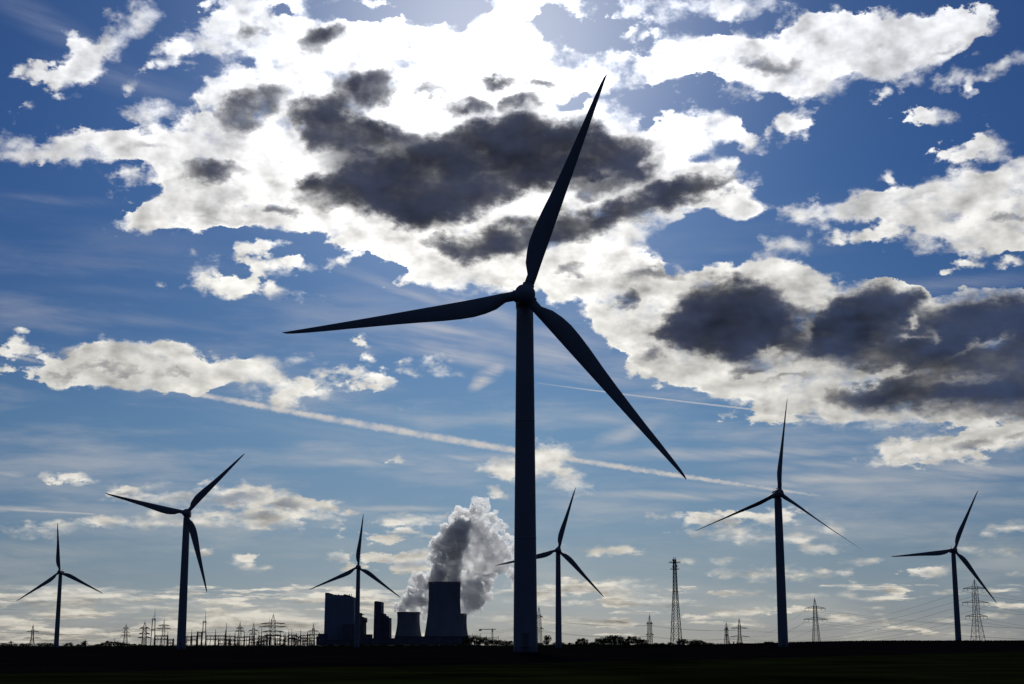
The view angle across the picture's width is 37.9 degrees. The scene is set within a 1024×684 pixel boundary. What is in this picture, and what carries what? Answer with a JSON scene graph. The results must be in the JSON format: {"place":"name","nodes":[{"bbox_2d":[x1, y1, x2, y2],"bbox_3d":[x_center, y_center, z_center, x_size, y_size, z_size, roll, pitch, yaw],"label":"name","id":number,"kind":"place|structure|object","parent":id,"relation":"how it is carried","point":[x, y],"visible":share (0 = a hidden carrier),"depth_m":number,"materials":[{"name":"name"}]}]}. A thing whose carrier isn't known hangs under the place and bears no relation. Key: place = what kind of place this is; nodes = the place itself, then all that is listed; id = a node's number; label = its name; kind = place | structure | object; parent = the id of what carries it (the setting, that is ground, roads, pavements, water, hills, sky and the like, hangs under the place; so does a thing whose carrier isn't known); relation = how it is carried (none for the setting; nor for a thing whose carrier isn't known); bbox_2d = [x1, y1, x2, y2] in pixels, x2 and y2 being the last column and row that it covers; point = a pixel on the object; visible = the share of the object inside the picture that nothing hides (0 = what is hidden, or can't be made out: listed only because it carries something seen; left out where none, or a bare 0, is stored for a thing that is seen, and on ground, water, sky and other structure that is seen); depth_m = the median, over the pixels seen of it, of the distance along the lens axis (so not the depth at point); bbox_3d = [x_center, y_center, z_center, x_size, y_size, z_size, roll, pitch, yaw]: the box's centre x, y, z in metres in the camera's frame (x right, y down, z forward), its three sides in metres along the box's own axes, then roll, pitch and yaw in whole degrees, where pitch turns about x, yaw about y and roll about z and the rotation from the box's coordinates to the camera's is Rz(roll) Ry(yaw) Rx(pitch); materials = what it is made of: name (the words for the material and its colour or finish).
{"place":"outdoors","nodes":[
{"label":"outdoors","id":0,"kind":"place"},
{"bbox_2d":[0,652,1023,683],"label":"grass field","id":1,"kind":"structure","parent":0,"point":[977,668],"depth_m":88.04,"materials":[{"name":"black plant"}]},
{"bbox_2d":[0,641,1023,673],"bbox_3d":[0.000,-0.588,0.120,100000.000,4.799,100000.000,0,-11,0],"label":"ground","id":2,"kind":"structure","parent":0,"point":[39,660],"depth_m":219.06,"materials":[{"name":"soil"}]},
{"bbox_2d":[26,626,40,645],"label":"lattice pylon","id":3,"kind":"object","parent":2,"relation":"on","point":[32,636],"visible":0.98,"depth_m":2452.73,"materials":[{"name":"metal"}]},
{"bbox_2d":[17,523,102,647],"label":"wind turbine","id":4,"kind":"object","parent":2,"relation":"on","point":[58,610],"visible":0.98,"depth_m":1433.85,"materials":[{"name":"paint"}]},
{"bbox_2d":[121,625,129,642],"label":"lattice pylon","id":5,"kind":"object","parent":2,"relation":"on","point":[126,632],"visible":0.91,"depth_m":2257.52,"materials":[{"name":"metal"}]},
{"bbox_2d":[138,623,150,644],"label":"lattice pylon","id":6,"kind":"object","parent":2,"relation":"on","point":[144,629],"visible":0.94,"depth_m":2108.41,"materials":[{"name":"metal"}]},
{"bbox_2d":[150,617,155,644],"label":"switchyard mast","id":7,"kind":"object","parent":2,"relation":"on","point":[153,629],"visible":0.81,"depth_m":2012.55,"materials":[{"name":"metal"}]},
{"bbox_2d":[154,635,167,645],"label":"switchyard gantry","id":8,"kind":"object","parent":2,"relation":"on","point":[155,636],"visible":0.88,"depth_m":1941.84,"materials":[{"name":"metal"}]},
{"bbox_2d":[157,621,170,644],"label":"lattice pylon","id":9,"kind":"object","parent":2,"relation":"on","point":[164,627],"visible":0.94,"depth_m":2159.74,"materials":[{"name":"metal"}]},
{"bbox_2d":[106,454,243,648],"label":"wind turbine","id":10,"kind":"object","parent":2,"relation":"on","point":[189,526],"visible":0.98,"depth_m":743.53,"materials":[{"name":"paint"}]},
{"bbox_2d":[186,632,191,644],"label":"switchyard gantry","id":11,"kind":"object","parent":2,"relation":"on","point":[188,637],"visible":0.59,"depth_m":2013.98,"materials":[{"name":"metal"}]},
{"bbox_2d":[201,614,206,644],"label":"switchyard mast","id":12,"kind":"object","parent":2,"relation":"on","point":[205,622],"visible":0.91,"depth_m":2012.39,"materials":[{"name":"metal"}]},
{"bbox_2d":[206,635,214,644],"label":"switchyard gantry","id":13,"kind":"object","parent":2,"relation":"on","point":[213,636],"visible":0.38,"depth_m":2123.34,"materials":[{"name":"metal"}]},
{"bbox_2d":[214,629,225,644],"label":"switchyard gantry","id":14,"kind":"object","parent":2,"relation":"on","point":[224,638],"visible":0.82,"depth_m":1973.23,"materials":[{"name":"metal"}]},
{"bbox_2d":[226,622,235,645],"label":"switchyard gantry","id":15,"kind":"object","parent":2,"relation":"on","point":[230,639],"visible":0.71,"depth_m":2009.20,"materials":[{"name":"metal"}]},
{"bbox_2d":[235,623,243,643],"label":"lattice pylon","id":16,"kind":"object","parent":2,"relation":"on","point":[239,630],"visible":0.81,"depth_m":2109.95,"materials":[{"name":"metal"}]},
{"bbox_2d":[236,631,244,645],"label":"switchyard gantry","id":17,"kind":"object","parent":2,"relation":"on","point":[242,639],"visible":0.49,"depth_m":2045.57,"materials":[{"name":"metal"}]},
{"bbox_2d":[248,634,257,644],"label":"switchyard gantry","id":18,"kind":"object","parent":2,"relation":"on","point":[249,642],"visible":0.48,"depth_m":2117.61,"materials":[{"name":"metal"}]},
{"bbox_2d":[248,624,258,644],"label":"lattice pylon","id":19,"kind":"object","parent":2,"relation":"on","point":[252,633],"visible":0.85,"depth_m":2138.82,"materials":[{"name":"metal"}]},
{"bbox_2d":[258,633,266,645],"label":"switchyard gantry","id":20,"kind":"object","parent":2,"relation":"on","point":[260,639],"visible":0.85,"depth_m":1967.60,"materials":[{"name":"metal"}]},
{"bbox_2d":[260,629,270,643],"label":"switchyard gantry","id":21,"kind":"object","parent":2,"relation":"on","point":[265,637],"visible":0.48,"depth_m":2004.09,"materials":[{"name":"metal"}]},
{"bbox_2d":[261,613,284,644],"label":"lattice pylon","id":22,"kind":"object","parent":2,"relation":"on","point":[271,623],"visible":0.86,"depth_m":2061.01,"materials":[{"name":"metal"}]},
{"bbox_2d":[267,630,280,645],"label":"switchyard gantry","id":23,"kind":"object","parent":2,"relation":"on","point":[277,639],"visible":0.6,"depth_m":2040.39,"materials":[{"name":"metal"}]},
{"bbox_2d":[274,634,284,644],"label":"switchyard gantry","id":24,"kind":"object","parent":2,"relation":"on","point":[279,643],"visible":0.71,"depth_m":1993.14,"materials":[{"name":"metal"}]},
{"bbox_2d":[287,633,296,645],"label":"switchyard gantry","id":25,"kind":"object","parent":2,"relation":"on","point":[292,635],"visible":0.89,"depth_m":1963.51,"materials":[{"name":"metal"}]},
{"bbox_2d":[291,632,300,644],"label":"switchyard gantry","id":26,"kind":"object","parent":2,"relation":"on","point":[297,639],"visible":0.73,"depth_m":1999.77,"materials":[{"name":"metal"}]},
{"bbox_2d":[297,631,307,645],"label":"switchyard gantry","id":27,"kind":"object","parent":2,"relation":"on","point":[305,641],"visible":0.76,"depth_m":2034.96,"materials":[{"name":"metal"}]},
{"bbox_2d":[300,635,310,644],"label":"switchyard gantry","id":28,"kind":"object","parent":2,"relation":"on","point":[309,638],"visible":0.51,"depth_m":2071.78,"materials":[{"name":"metal"}]},
{"bbox_2d":[302,636,314,644],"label":"switchyard gantry","id":29,"kind":"object","parent":2,"relation":"on","point":[308,643],"visible":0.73,"depth_m":2029.26,"materials":[{"name":"metal"}]},
{"bbox_2d":[308,623,318,642],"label":"lattice pylon","id":30,"kind":"object","parent":2,"relation":"on","point":[313,628],"visible":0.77,"depth_m":2080.01,"materials":[{"name":"metal"}]},
{"bbox_2d":[308,632,319,644],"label":"switchyard gantry","id":31,"kind":"object","parent":2,"relation":"on","point":[317,638],"visible":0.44,"depth_m":2108.32,"materials":[{"name":"metal"}]},
{"bbox_2d":[316,634,327,645],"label":"hall","id":32,"kind":"structure","parent":2,"relation":"on","point":[323,637],"depth_m":3884.22,"materials":[{"name":"metal"}]},
{"bbox_2d":[324,593,355,639],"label":"boiler house","id":33,"kind":"structure","parent":2,"relation":"on","point":[339,620],"depth_m":4032.63,"materials":[{"name":"metal"}]},
{"bbox_2d":[325,640,364,644],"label":"hall","id":34,"kind":"structure","parent":2,"relation":"on","point":[341,642],"depth_m":3842.97,"materials":[{"name":"metal"}]},
{"bbox_2d":[309,514,400,647],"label":"wind turbine","id":35,"kind":"object","parent":2,"relation":"on","point":[357,609],"visible":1,"depth_m":1312.87,"materials":[{"name":"paint"}]},
{"bbox_2d":[360,613,366,639],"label":"filter building","id":36,"kind":"structure","parent":2,"relation":"on","point":[363,621],"depth_m":4158.31,"materials":[{"name":"black concrete"}]},
{"bbox_2d":[0,643,734,647],"bbox_3d":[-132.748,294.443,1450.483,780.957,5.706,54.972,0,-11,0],"label":"hedge","id":37,"kind":"object","parent":2,"relation":"on","point":[386,645],"visible":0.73,"depth_m":1451.24,"materials":[{"name":"black plant"}]},
{"bbox_2d":[363,634,372,644],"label":"hall","id":38,"kind":"structure","parent":2,"relation":"on","point":[367,638],"depth_m":3913.65,"materials":[{"name":"metal"}]},
{"bbox_2d":[373,601,391,637],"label":"old boiler block","id":39,"kind":"structure","parent":2,"relation":"on","point":[382,625],"depth_m":4092.80,"materials":[{"name":"black concrete"}]},
{"bbox_2d":[371,638,394,644],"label":"hall","id":40,"kind":"structure","parent":2,"relation":"on","point":[380,641],"depth_m":3892.50,"materials":[{"name":"metal"}]},
{"bbox_2d":[395,612,421,635],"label":"cooling tower","id":41,"kind":"structure","parent":2,"relation":"on","point":[408,623],"depth_m":4062.61,"materials":[{"name":"concrete"}]},
{"bbox_2d":[395,636,467,644],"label":"hall","id":42,"kind":"structure","parent":2,"relation":"on","point":[432,640],"depth_m":3824.37,"materials":[{"name":"metal"}]},
{"bbox_2d":[424,582,463,635],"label":"cooling tower","id":43,"kind":"structure","parent":2,"relation":"on","point":[444,614],"depth_m":4001.47,"materials":[{"name":"concrete"}]},
{"bbox_2d":[461,613,467,635],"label":"cooling tower","id":44,"kind":"structure","parent":2,"relation":"on","point":[464,621],"depth_m":4334.36,"materials":[{"name":"concrete"}]},
{"bbox_2d":[463,636,474,643],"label":"tree","id":45,"kind":"object","parent":2,"relation":"on","point":[469,639],"visible":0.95,"depth_m":1727.03,"materials":[{"name":"black plant"}]},
{"bbox_2d":[470,635,477,644],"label":"tree","id":46,"kind":"object","parent":2,"relation":"on","point":[474,639],"visible":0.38,"depth_m":1759.92,"materials":[{"name":"black plant"}]},
{"bbox_2d":[475,637,483,643],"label":"tree","id":47,"kind":"object","parent":2,"relation":"on","point":[478,641],"visible":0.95,"depth_m":1729.19,"materials":[{"name":"black plant"}]},
{"bbox_2d":[282,75,685,651],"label":"wind turbine","id":48,"kind":"object","parent":2,"relation":"on","point":[563,331],"visible":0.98,"depth_m":299.02,"materials":[{"name":"paint"}]},
{"bbox_2d":[521,633,529,646],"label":"door","id":49,"kind":"structure","parent":48,"relation":"in","point":[525,635],"depth_m":288.80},
{"bbox_2d":[485,638,493,644],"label":"tree","id":50,"kind":"object","parent":2,"relation":"on","point":[490,642],"visible":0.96,"depth_m":1734.89,"materials":[{"name":"black plant"}]},
{"bbox_2d":[495,640,502,645],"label":"tree","id":51,"kind":"object","parent":2,"relation":"on","point":[499,642],"visible":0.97,"depth_m":1743.27,"materials":[{"name":"black plant"}]},
{"bbox_2d":[537,608,543,642],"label":"lattice pylon","id":52,"kind":"object","parent":2,"relation":"on","point":[539,612],"visible":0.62,"depth_m":1909.58,"materials":[{"name":"metal"}]},
{"bbox_2d":[475,620,724,631],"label":"overhead cable","id":53,"kind":"object","parent":52,"relation":"hanging from","point":[643,625],"visible":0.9,"depth_m":2102.67,"materials":[{"name":"black metal"}]},
{"bbox_2d":[479,619,733,633],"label":"overhead cable","id":54,"kind":"object","parent":52,"relation":"hanging from","point":[607,625],"visible":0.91,"depth_m":2124.18,"materials":[{"name":"black metal"}]},
{"bbox_2d":[543,635,551,644],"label":"tree","id":55,"kind":"object","parent":2,"relation":"on","point":[547,639],"visible":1,"depth_m":1278.33,"materials":[{"name":"green plant"}]},
{"bbox_2d":[495,488,603,647],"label":"wind turbine","id":56,"kind":"object","parent":2,"relation":"on","point":[558,626],"visible":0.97,"depth_m":1099.05,"materials":[{"name":"paint"}]},
{"bbox_2d":[574,638,582,647],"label":"tree","id":57,"kind":"object","parent":2,"relation":"on","point":[577,642],"visible":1,"depth_m":1276.42,"materials":[{"name":"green plant"}]},
{"bbox_2d":[579,638,588,647],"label":"tree","id":58,"kind":"object","parent":2,"relation":"on","point":[584,641],"visible":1,"depth_m":1280.71,"materials":[{"name":"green plant"}]},
{"bbox_2d":[597,637,605,647],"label":"tree","id":59,"kind":"object","parent":2,"relation":"on","point":[601,641],"visible":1,"depth_m":1355.57,"materials":[{"name":"green plant"}]},
{"bbox_2d":[607,635,616,646],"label":"tree","id":60,"kind":"object","parent":2,"relation":"on","point":[609,639],"visible":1,"depth_m":1357.73,"materials":[{"name":"green plant"}]},
{"bbox_2d":[611,635,621,643],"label":"tree","id":61,"kind":"object","parent":2,"relation":"on","point":[616,637],"visible":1,"depth_m":1358.17,"materials":[{"name":"green plant"}]},
{"bbox_2d":[626,636,633,646],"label":"tree","id":62,"kind":"object","parent":2,"relation":"on","point":[629,640],"visible":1,"depth_m":1383.65,"materials":[{"name":"green plant"}]},
{"bbox_2d":[635,637,643,643],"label":"tree","id":63,"kind":"object","parent":2,"relation":"on","point":[639,641],"visible":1,"depth_m":1394.68,"materials":[{"name":"green plant"}]},
{"bbox_2d":[646,614,653,643],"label":"lattice pylon","id":64,"kind":"object","parent":2,"relation":"on","point":[650,628],"visible":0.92,"depth_m":2089.44,"materials":[{"name":"metal"}]},
{"bbox_2d":[669,557,682,645],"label":"radio mast","id":65,"kind":"object","parent":2,"relation":"on","point":[674,569],"visible":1,"depth_m":1207.76,"materials":[{"name":"metal"}]},
{"bbox_2d":[724,623,728,643],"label":"lattice pylon","id":66,"kind":"object","parent":2,"relation":"on","point":[726,634],"visible":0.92,"depth_m":2305.60,"materials":[{"name":"metal"}]},
{"bbox_2d":[730,620,749,642],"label":"lattice pylon","id":67,"kind":"object","parent":2,"relation":"on","point":[739,634],"visible":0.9,"depth_m":2257.63,"materials":[{"name":"metal"}]},
{"bbox_2d":[696,402,855,646],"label":"wind turbine","id":68,"kind":"object","parent":2,"relation":"on","point":[777,495],"visible":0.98,"depth_m":650.88,"materials":[{"name":"paint"}]},
{"bbox_2d":[804,595,826,641],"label":"lattice pylon","id":69,"kind":"object","parent":2,"relation":"on","point":[816,619],"visible":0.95,"depth_m":1508.91,"materials":[{"name":"metal"}]},
{"bbox_2d":[729,611,1003,636],"bbox_3d":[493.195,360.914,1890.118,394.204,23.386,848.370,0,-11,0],"label":"overhead cable","id":70,"kind":"object","parent":69,"relation":"hanging from","point":[875,618],"visible":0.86,"depth_m":1503.10,"materials":[{"name":"black metal"}]},
{"bbox_2d":[736,622,1009,642],"bbox_3d":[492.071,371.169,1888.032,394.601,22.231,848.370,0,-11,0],"label":"overhead cable","id":71,"kind":"object","parent":69,"relation":"hanging from","point":[897,631],"visible":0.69,"depth_m":1499.15,"materials":[{"name":"black metal"}]},
{"bbox_2d":[733,622,1013,639],"bbox_3d":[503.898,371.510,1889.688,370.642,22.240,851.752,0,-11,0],"label":"overhead cable","id":72,"kind":"object","parent":69,"relation":"hanging from","point":[884,628],"visible":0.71,"depth_m":1502.79,"materials":[{"name":"black metal"}]},
{"bbox_2d":[746,611,1023,636],"bbox_3d":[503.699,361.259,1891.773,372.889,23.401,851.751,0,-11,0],"label":"overhead cable","id":73,"kind":"object","parent":69,"relation":"hanging from","point":[882,617],"visible":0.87,"depth_m":1505.97,"materials":[{"name":"black metal"}]},
{"bbox_2d":[891,491,996,640],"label":"wind turbine","id":74,"kind":"object","parent":2,"relation":"on","point":[953,551],"visible":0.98,"depth_m":1196.24,"materials":[{"name":"paint"}]},
{"bbox_2d":[962,580,988,640],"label":"lattice pylon","id":75,"kind":"object","parent":2,"relation":"on","point":[975,614],"visible":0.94,"depth_m":1353.57,"materials":[{"name":"metal"}]},
{"bbox_2d":[735,591,1022,631],"bbox_3d":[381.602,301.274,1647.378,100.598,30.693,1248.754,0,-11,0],"label":"overhead cable","id":76,"kind":"object","parent":75,"relation":"hanging from","point":[909,608],"visible":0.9,"depth_m":1464.13,"materials":[{"name":"black metal"}]},
{"bbox_2d":[736,605,1022,641],"bbox_3d":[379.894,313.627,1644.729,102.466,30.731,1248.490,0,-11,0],"label":"overhead cable","id":77,"kind":"object","parent":75,"relation":"hanging from","point":[900,623],"visible":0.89,"depth_m":1490.66,"materials":[{"name":"black metal"}]},
{"bbox_2d":[744,619,1019,642],"bbox_3d":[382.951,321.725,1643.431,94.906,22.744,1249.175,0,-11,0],"label":"overhead cable","id":78,"kind":"object","parent":75,"relation":"hanging from","point":[923,629],"visible":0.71,"depth_m":1421.02,"materials":[{"name":"black metal"}]},
{"bbox_2d":[752,591,1023,631],"bbox_3d":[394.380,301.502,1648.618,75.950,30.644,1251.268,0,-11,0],"label":"overhead cable","id":79,"kind":"object","parent":75,"relation":"hanging from","point":[913,613],"visible":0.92,"depth_m":1532.20,"materials":[{"name":"black metal"}]},
{"bbox_2d":[756,606,1019,641],"bbox_3d":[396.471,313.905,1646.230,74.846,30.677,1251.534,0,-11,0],"label":"overhead cable","id":80,"kind":"object","parent":75,"relation":"hanging from","point":[917,625],"visible":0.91,"depth_m":1523.55,"materials":[{"name":"black metal"}]},
{"bbox_2d":[0,0,1023,645],"label":"sky","id":81,"kind":"structure","parent":0,"point":[816,207],"materials":[{"name":"blue"}]},
{"bbox_2d":[605,640,1023,647],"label":"crop field","id":82,"kind":"structure","parent":0,"point":[809,642],"depth_m":927.34,"materials":[{"name":"black plant"}]}
]}

